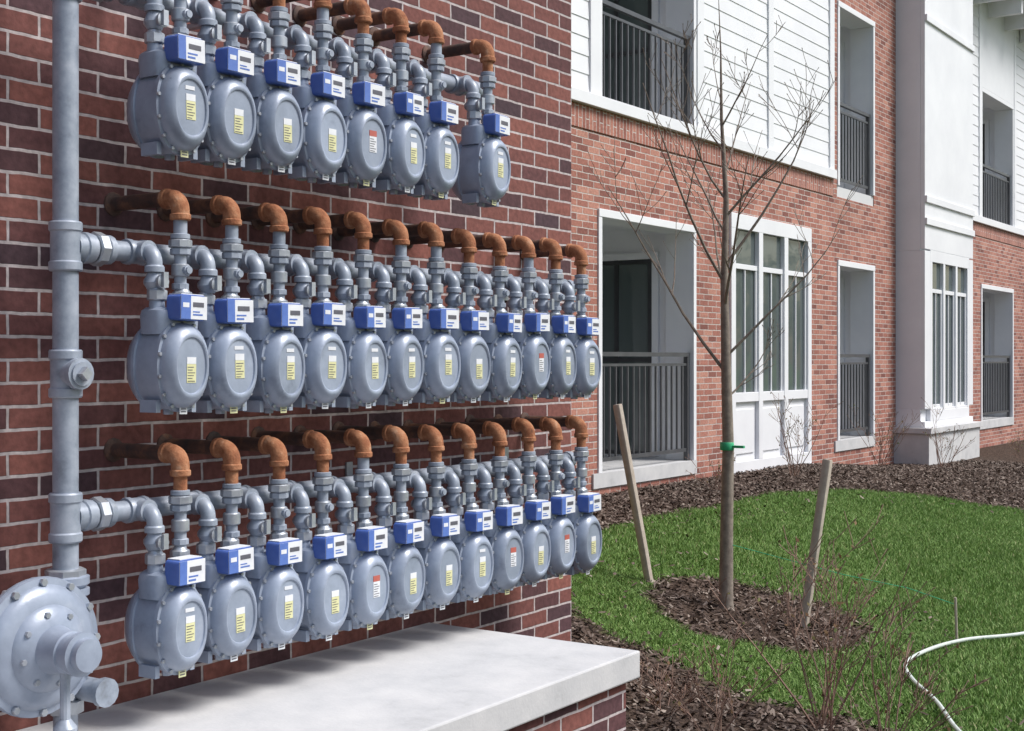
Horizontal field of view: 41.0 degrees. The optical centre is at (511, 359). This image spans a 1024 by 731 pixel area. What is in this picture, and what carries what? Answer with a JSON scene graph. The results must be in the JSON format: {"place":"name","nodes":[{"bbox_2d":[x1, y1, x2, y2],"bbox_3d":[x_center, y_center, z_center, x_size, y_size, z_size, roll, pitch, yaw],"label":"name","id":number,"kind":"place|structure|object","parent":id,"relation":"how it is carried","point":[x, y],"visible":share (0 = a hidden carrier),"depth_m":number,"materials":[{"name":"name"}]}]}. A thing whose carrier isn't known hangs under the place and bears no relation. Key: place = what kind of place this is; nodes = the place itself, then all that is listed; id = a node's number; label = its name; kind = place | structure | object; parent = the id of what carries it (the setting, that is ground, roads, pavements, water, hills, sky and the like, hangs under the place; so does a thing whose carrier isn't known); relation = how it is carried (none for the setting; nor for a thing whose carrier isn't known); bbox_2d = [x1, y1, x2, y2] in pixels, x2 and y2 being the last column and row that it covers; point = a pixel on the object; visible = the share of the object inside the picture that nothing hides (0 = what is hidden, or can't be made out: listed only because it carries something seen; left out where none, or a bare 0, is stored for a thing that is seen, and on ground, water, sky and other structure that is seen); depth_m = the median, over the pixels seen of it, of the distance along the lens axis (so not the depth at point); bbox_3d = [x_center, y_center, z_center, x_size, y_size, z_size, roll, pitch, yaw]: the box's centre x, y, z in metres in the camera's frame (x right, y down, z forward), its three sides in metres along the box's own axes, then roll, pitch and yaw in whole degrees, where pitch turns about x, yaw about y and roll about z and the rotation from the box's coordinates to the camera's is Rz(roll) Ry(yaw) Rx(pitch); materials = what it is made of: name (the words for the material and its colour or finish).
{"place":"outdoors","nodes":[
{"label":"outdoors","id":0,"kind":"place"},
{"bbox_2d":[0,566,118,730],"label":"gas pressure regulator","id":1,"kind":"object","parent":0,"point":[50,652],"visible":1,"depth_m":3.23,"materials":[{"name":"grey paint"}]},
{"bbox_2d":[48,0,96,569],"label":"gas riser pipe","id":2,"kind":"object","parent":1,"relation":"on","point":[73,250],"visible":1,"depth_m":3.39,"materials":[{"name":"grey metal"}]},
{"bbox_2d":[571,487,1023,730],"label":"lawn grass","id":3,"kind":"structure","parent":0,"point":[963,585],"depth_m":9.15,"materials":[{"name":"green plant"}]},
{"bbox_2d":[571,440,1023,730],"bbox_3d":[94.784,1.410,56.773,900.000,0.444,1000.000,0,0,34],"label":"ground","id":4,"kind":"structure","parent":0,"point":[1001,452],"depth_m":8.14,"materials":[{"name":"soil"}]},
{"bbox_2d":[0,0,570,730],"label":"meter wall","id":5,"kind":"structure","parent":4,"relation":"on","point":[530,40],"depth_m":3.95,"materials":[{"name":"red brick"}]},
{"bbox_2d":[93,0,495,114],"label":"gas pipe manifold","id":6,"kind":"object","parent":5,"relation":"attached to","point":[362,60],"visible":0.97,"depth_m":4.23,"materials":[{"name":"grey paint"}]},
{"bbox_2d":[127,29,208,161],"bbox_3d":[-0.905,-0.688,3.593,0.194,0.331,0.169,-1,0,34],"label":"gas meter","id":7,"kind":"object","parent":6,"relation":"attached to","point":[167,110],"visible":1,"depth_m":3.53,"materials":[{"name":"grey paint"}]},
{"bbox_2d":[191,43,256,168],"bbox_3d":[-0.808,-0.692,3.752,0.195,0.331,0.169,0,-1,37],"label":"gas meter","id":8,"kind":"object","parent":6,"relation":"attached to","point":[228,139],"visible":0.84,"depth_m":3.68,"materials":[{"name":"grey paint"}]},
{"bbox_2d":[242,54,302,174],"bbox_3d":[-0.705,-0.694,3.908,0.194,0.331,0.169,0,1,35],"label":"gas meter","id":9,"kind":"object","parent":6,"relation":"attached to","point":[276,145],"visible":0.83,"depth_m":3.84,"materials":[{"name":"grey paint"}]},
{"bbox_2d":[288,68,346,183],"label":"gas meter","id":10,"kind":"object","parent":6,"relation":"attached to","point":[321,157],"visible":0.84,"depth_m":4.00,"materials":[{"name":"grey paint"}]},
{"bbox_2d":[330,78,386,188],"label":"gas meter","id":11,"kind":"object","parent":6,"relation":"attached to","point":[362,165],"visible":0.77,"depth_m":4.15,"materials":[{"name":"grey paint"}]},
{"bbox_2d":[372,87,425,194],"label":"gas meter","id":12,"kind":"object","parent":6,"relation":"attached to","point":[401,173],"visible":0.8,"depth_m":4.30,"materials":[{"name":"grey paint"}]},
{"bbox_2d":[407,98,458,199],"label":"gas meter","id":13,"kind":"object","parent":6,"relation":"attached to","point":[437,180],"visible":0.74,"depth_m":4.46,"materials":[{"name":"grey paint"}]},
{"bbox_2d":[452,110,510,207],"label":"gas meter","id":14,"kind":"object","parent":6,"relation":"attached to","point":[483,177],"visible":0.96,"depth_m":4.71,"materials":[{"name":"grey paint"}]},
{"bbox_2d":[89,412,588,550],"bbox_3d":[-0.478,0.352,4.441,0.330,0.296,2.412,0,0,34],"label":"gas pipe manifold","id":15,"kind":"object","parent":5,"relation":"attached to","point":[181,502],"visible":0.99,"depth_m":4.20,"materials":[{"name":"grey paint"}]},
{"bbox_2d":[125,547,207,678],"bbox_3d":[-0.909,0.660,3.594,0.194,0.331,0.169,0,0,31],"label":"gas meter","id":16,"kind":"object","parent":15,"relation":"attached to","point":[166,625],"visible":0.99,"depth_m":3.53,"materials":[{"name":"grey paint"}]},
{"bbox_2d":[196,537,256,663],"bbox_3d":[-0.807,0.654,3.751,0.195,0.331,0.169,0,1,34],"label":"gas meter","id":17,"kind":"object","parent":15,"relation":"attached to","point":[224,589],"visible":0.85,"depth_m":3.68,"materials":[{"name":"grey paint"}]},
{"bbox_2d":[245,531,303,650],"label":"gas meter","id":18,"kind":"object","parent":15,"relation":"attached to","point":[272,577],"visible":0.88,"depth_m":3.84,"materials":[{"name":"grey paint"}]},
{"bbox_2d":[292,525,348,641],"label":"gas meter","id":19,"kind":"object","parent":15,"relation":"attached to","point":[319,569],"visible":0.8,"depth_m":3.99,"materials":[{"name":"grey paint"}]},
{"bbox_2d":[337,519,388,630],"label":"gas meter","id":20,"kind":"object","parent":15,"relation":"attached to","point":[362,563],"visible":0.82,"depth_m":4.15,"materials":[{"name":"grey paint"}]},
{"bbox_2d":[376,512,424,619],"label":"gas meter","id":21,"kind":"object","parent":15,"relation":"attached to","point":[401,556],"visible":0.79,"depth_m":4.30,"materials":[{"name":"grey paint"}]},
{"bbox_2d":[413,507,460,609],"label":"gas meter","id":22,"kind":"object","parent":15,"relation":"attached to","point":[436,547],"visible":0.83,"depth_m":4.46,"materials":[{"name":"grey paint"}]},
{"bbox_2d":[448,503,493,602],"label":"gas meter","id":23,"kind":"object","parent":15,"relation":"attached to","point":[470,541],"visible":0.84,"depth_m":4.61,"materials":[{"name":"grey paint"}]},
{"bbox_2d":[480,498,523,594],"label":"gas meter","id":24,"kind":"object","parent":15,"relation":"attached to","point":[503,538],"visible":0.73,"depth_m":4.77,"materials":[{"name":"grey paint"}]},
{"bbox_2d":[509,493,550,586],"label":"gas meter","id":25,"kind":"object","parent":15,"relation":"attached to","point":[532,531],"visible":0.65,"depth_m":4.93,"materials":[{"name":"grey paint"}]},
{"bbox_2d":[535,490,575,578],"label":"gas meter","id":26,"kind":"object","parent":15,"relation":"attached to","point":[558,525],"visible":0.65,"depth_m":5.08,"materials":[{"name":"grey paint"}]},
{"bbox_2d":[562,487,601,574],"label":"gas meter","id":27,"kind":"object","parent":15,"relation":"attached to","point":[585,523],"visible":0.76,"depth_m":5.23,"materials":[{"name":"grey paint"}]},
{"bbox_2d":[89,188,589,314],"bbox_3d":[-0.478,-0.323,4.441,0.330,0.296,2.412,0,0,34],"label":"gas pipe manifold","id":28,"kind":"object","parent":5,"relation":"attached to","point":[184,257],"visible":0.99,"depth_m":4.17,"materials":[{"name":"grey paint"}]},
{"bbox_2d":[126,287,208,414],"bbox_3d":[-0.904,-0.022,3.594,0.195,0.331,0.169,0,-1,32],"label":"gas meter","id":29,"kind":"object","parent":28,"relation":"attached to","point":[167,366],"visible":1,"depth_m":3.53,"materials":[{"name":"grey paint"}]},
{"bbox_2d":[193,292,256,413],"bbox_3d":[-0.807,-0.017,3.753,0.194,0.331,0.169,-1,0,37],"label":"gas meter","id":30,"kind":"object","parent":28,"relation":"attached to","point":[231,381],"visible":0.81,"depth_m":3.68,"materials":[{"name":"grey paint"}]},
{"bbox_2d":[244,296,304,412],"bbox_3d":[-0.700,-0.013,3.908,0.194,0.331,0.169,0,1,31],"label":"gas meter","id":31,"kind":"object","parent":28,"relation":"attached to","point":[280,364],"visible":0.81,"depth_m":3.84,"materials":[{"name":"grey paint"}]},
{"bbox_2d":[293,298,346,408],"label":"gas meter","id":32,"kind":"object","parent":28,"relation":"attached to","point":[320,341],"visible":0.81,"depth_m":3.99,"materials":[{"name":"grey paint"}]},
{"bbox_2d":[335,300,387,408],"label":"gas meter","id":33,"kind":"object","parent":28,"relation":"attached to","point":[367,372],"visible":0.8,"depth_m":4.15,"materials":[{"name":"grey paint"}]},
{"bbox_2d":[374,302,423,405],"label":"gas meter","id":34,"kind":"object","parent":28,"relation":"attached to","point":[403,349],"visible":0.8,"depth_m":4.30,"materials":[{"name":"grey paint"}]},
{"bbox_2d":[412,304,460,403],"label":"gas meter","id":35,"kind":"object","parent":28,"relation":"attached to","point":[441,357],"visible":0.8,"depth_m":4.46,"materials":[{"name":"grey paint"}]},
{"bbox_2d":[446,306,490,402],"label":"gas meter","id":36,"kind":"object","parent":28,"relation":"attached to","point":[475,372],"visible":0.68,"depth_m":4.61,"materials":[{"name":"grey paint"}]},
{"bbox_2d":[480,308,521,401],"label":"gas meter","id":37,"kind":"object","parent":28,"relation":"attached to","point":[506,360],"visible":0.75,"depth_m":4.77,"materials":[{"name":"grey paint"}]},
{"bbox_2d":[509,308,550,398],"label":"gas meter","id":38,"kind":"object","parent":28,"relation":"attached to","point":[535,353],"visible":0.72,"depth_m":4.92,"materials":[{"name":"grey paint"}]},
{"bbox_2d":[537,311,576,398],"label":"gas meter","id":39,"kind":"object","parent":28,"relation":"attached to","point":[562,377],"visible":0.68,"depth_m":5.08,"materials":[{"name":"grey paint"}]},
{"bbox_2d":[558,313,600,398],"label":"gas meter","id":40,"kind":"object","parent":28,"relation":"attached to","point":[588,373],"visible":0.63,"depth_m":5.24,"materials":[{"name":"grey paint"}]},
{"bbox_2d":[16,623,639,730],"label":"brick ledge","id":41,"kind":"object","parent":4,"relation":"on","point":[431,677],"visible":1,"depth_m":4.02,"materials":[{"name":"concrete"}]},
{"bbox_2d":[613,404,653,582],"bbox_3d":[0.775,0.932,8.569,0.287,1.314,0.058,0,0,0],"label":"tree stake","id":42,"kind":"object","parent":4,"relation":"on","point":[632,490],"visible":0.88,"depth_m":8.55,"materials":[{"name":"brown wood"}]},
{"bbox_2d":[635,646,713,715],"bbox_3d":[0.778,1.496,6.301,0.400,0.315,0.447,0,0,22],"label":"bare shrub","id":43,"kind":"object","parent":4,"relation":"on","point":[687,686],"visible":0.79,"depth_m":6.25,"materials":[{"name":"brown plant"}]},
{"bbox_2d":[623,607,789,730],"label":"bare shrub","id":44,"kind":"object","parent":4,"relation":"on","point":[727,696],"visible":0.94,"depth_m":5.93,"materials":[{"name":"brown plant"}]},
{"bbox_2d":[685,454,735,489],"bbox_3d":[1.810,1.000,12.559,0.550,0.446,0.305,0,0,34],"label":"bare shrub","id":45,"kind":"object","parent":4,"relation":"on","point":[719,468],"visible":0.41,"depth_m":12.52,"materials":[{"name":"brown plant"}]},
{"bbox_2d":[587,0,862,609],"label":"young tree","id":46,"kind":"object","parent":4,"relation":"on","point":[727,446],"visible":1,"depth_m":8.29,"materials":[{"name":"brown plant"}]},
{"bbox_2d":[571,0,1023,498],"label":"brick walls","id":47,"kind":"structure","parent":4,"relation":"on","point":[866,234],"depth_m":16.33,"materials":[{"name":"red brick"}]},
{"bbox_2d":[602,0,665,115],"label":"balcony recess","id":48,"kind":"object","parent":47,"relation":"attached to","point":[654,10],"visible":0.14,"depth_m":13.98,"materials":[{"name":"black metal"}]},
{"bbox_2d":[602,0,689,123],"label":"balcony railing","id":49,"kind":"object","parent":48,"relation":"in","point":[636,16],"visible":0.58,"depth_m":12.87,"materials":[{"name":"black metal"}]},
{"bbox_2d":[592,224,696,488],"bbox_3d":[0.553,-0.160,13.341,1.810,2.580,2.120,0,0,34],"label":"patio recess","id":50,"kind":"object","parent":47,"relation":"attached to","point":[633,302],"visible":0.32,"depth_m":13.97,"materials":[{"name":"paint"}]},
{"bbox_2d":[602,352,689,461],"bbox_3d":[1.247,0.465,12.874,0.047,1.069,1.784,0,0,34],"label":"balcony railing","id":51,"kind":"object","parent":50,"relation":"on","point":[686,448],"visible":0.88,"depth_m":12.96,"materials":[{"name":"metal"}]},
{"bbox_2d":[729,212,813,474],"bbox_3d":[2.788,-0.125,15.285,0.370,2.830,2.280,0,0,34],"label":"window bay","id":52,"kind":"object","parent":47,"relation":"attached to","point":[765,265],"depth_m":15.20,"materials":[{"name":"white paint"}]},
{"bbox_2d":[571,0,1023,472],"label":"white trim","id":53,"kind":"structure","parent":47,"relation":"attached to","point":[997,70],"depth_m":16.74,"materials":[{"name":"paint"}]},
{"bbox_2d":[571,0,1023,229],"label":"lap siding","id":54,"kind":"object","parent":47,"relation":"attached to","point":[743,26],"visible":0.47,"depth_m":15.36,"materials":[{"name":"white paint"}]},
{"bbox_2d":[571,101,1023,247],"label":"soldier course","id":55,"kind":"object","parent":47,"relation":"on","point":[601,121],"visible":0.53,"depth_m":13.77,"materials":[{"name":"brick"}]},
{"bbox_2d":[834,270,874,451],"bbox_3d":[3.644,-0.110,17.939,1.810,2.480,1.540,0,0,34],"label":"patio recess","id":56,"kind":"object","parent":47,"relation":"attached to","point":[847,441],"visible":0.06,"depth_m":18.20,"materials":[{"name":"paint"}]},
{"bbox_2d":[840,354,869,435],"bbox_3d":[4.338,0.465,17.472,0.047,1.069,1.204,0,0,34],"label":"balcony railing","id":57,"kind":"object","parent":56,"relation":"on","point":[866,394],"visible":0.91,"depth_m":17.58,"materials":[{"name":"metal"}]},
{"bbox_2d":[837,24,872,205],"bbox_3d":[3.632,-3.280,17.947,1.780,2.540,1.540,0,0,34],"label":"balcony recess","id":58,"kind":"object","parent":47,"relation":"attached to","point":[843,190],"visible":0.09,"depth_m":18.20,"materials":[{"name":"white paint"}]},
{"bbox_2d":[840,102,869,195],"bbox_3d":[4.338,-2.675,17.472,0.047,1.069,1.204,0,0,34],"label":"balcony railing","id":59,"kind":"object","parent":58,"relation":"in","point":[866,185],"visible":0.88,"depth_m":17.53,"materials":[{"name":"black metal"}]},
{"bbox_2d":[983,105,993,219],"bbox_3d":[7.429,-3.280,23.594,1.780,2.540,2.250,0,0,34],"label":"balcony recess","id":60,"kind":"object","parent":47,"relation":"attached to","point":[988,136],"visible":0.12,"depth_m":24.16,"materials":[{"name":"grey paint"}]},
{"bbox_2d":[983,164,1009,224],"bbox_3d":[8.135,-2.675,23.119,0.047,1.069,1.914,0,0,34],"label":"balcony railing","id":61,"kind":"object","parent":60,"relation":"in","point":[1005,201],"visible":0.6,"depth_m":23.21,"materials":[{"name":"black metal"}]},
{"bbox_2d":[980,292,1013,429],"bbox_3d":[7.441,-0.110,23.586,1.810,2.480,2.250,0,0,34],"label":"patio recess","id":62,"kind":"object","parent":47,"relation":"attached to","point":[990,421],"visible":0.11,"depth_m":24.14,"materials":[{"name":"paint"}]},
{"bbox_2d":[983,355,1009,416],"bbox_3d":[8.135,0.465,23.119,0.047,1.069,1.914,0,0,34],"label":"balcony railing","id":63,"kind":"object","parent":62,"relation":"on","point":[1005,386],"visible":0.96,"depth_m":23.21,"materials":[{"name":"metal"}]},
{"bbox_2d":[768,392,841,475],"bbox_3d":[2.911,0.776,14.001,0.706,0.894,0.771,0,0,-6],"label":"bare shrub","id":64,"kind":"object","parent":4,"relation":"on","point":[785,444],"visible":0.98,"depth_m":13.99,"materials":[{"name":"brown plant"}]},
{"bbox_2d":[798,459,832,628],"bbox_3d":[1.780,1.186,8.098,0.231,1.200,0.063,0,0,1],"label":"tree stake","id":65,"kind":"object","parent":4,"relation":"on","point":[822,494],"visible":0.73,"depth_m":8.08,"materials":[{"name":"brown wood"}]},
{"bbox_2d":[733,545,957,639],"bbox_3d":[1.936,1.394,8.048,1.303,0.552,0.036,0,0,20],"label":"guy line","id":66,"kind":"object","parent":65,"relation":"attached to","point":[955,616],"visible":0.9,"depth_m":7.85,"materials":[{"name":"green synthetic cord"},{"name":"weathered wood"}]},
{"bbox_2d":[705,504,934,730],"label":"bare shrub","id":67,"kind":"object","parent":4,"relation":"on","point":[825,708],"visible":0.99,"depth_m":6.01,"materials":[{"name":"brown plant"}]},
{"bbox_2d":[847,404,921,465],"bbox_3d":[4.265,0.888,15.820,0.917,0.786,0.436,0,0,-26],"label":"bare shrub","id":68,"kind":"object","parent":4,"relation":"on","point":[881,447],"visible":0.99,"depth_m":15.85,"materials":[{"name":"brown plant"}]},
{"bbox_2d":[836,603,990,730],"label":"bare shrub","id":69,"kind":"object","parent":4,"relation":"on","point":[902,675],"visible":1,"depth_m":5.67,"materials":[{"name":"brown plant"}]},
{"bbox_2d":[893,0,982,464],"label":"projecting bay","id":70,"kind":"object","parent":4,"relation":"on","point":[935,211],"visible":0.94,"depth_m":18.86,"materials":[{"name":"white paint"}]},
{"bbox_2d":[920,401,973,467],"bbox_3d":[5.503,0.934,17.296,0.662,0.923,0.590,0,0,18],"label":"bare shrub","id":71,"kind":"object","parent":4,"relation":"on","point":[937,452],"visible":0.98,"depth_m":17.21,"materials":[{"name":"brown plant"}]},
{"bbox_2d":[903,631,1023,730],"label":"garden hose","id":72,"kind":"object","parent":4,"relation":"on","point":[955,727],"visible":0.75,"depth_m":7.51,"materials":[{"name":"rubber"}]},
{"bbox_2d":[1001,431,1023,464],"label":"bare shrub","id":73,"kind":"object","parent":4,"relation":"on","point":[1014,445],"visible":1,"depth_m":18.86,"materials":[{"name":"brown plant"}]},
{"bbox_2d":[833,0,836,196],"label":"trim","id":74,"kind":"structure","parent":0,"point":[835,187],"depth_m":16.85,"materials":[{"name":"white wood"}]},
{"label":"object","id":75,"kind":"object","parent":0,"visible":0},
{"bbox_2d":[973,0,1023,42],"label":"cornice","id":76,"kind":"structure","parent":75,"relation":"on","point":[1012,11],"depth_m":22.47,"materials":[{"name":"white paint"}]}
]}

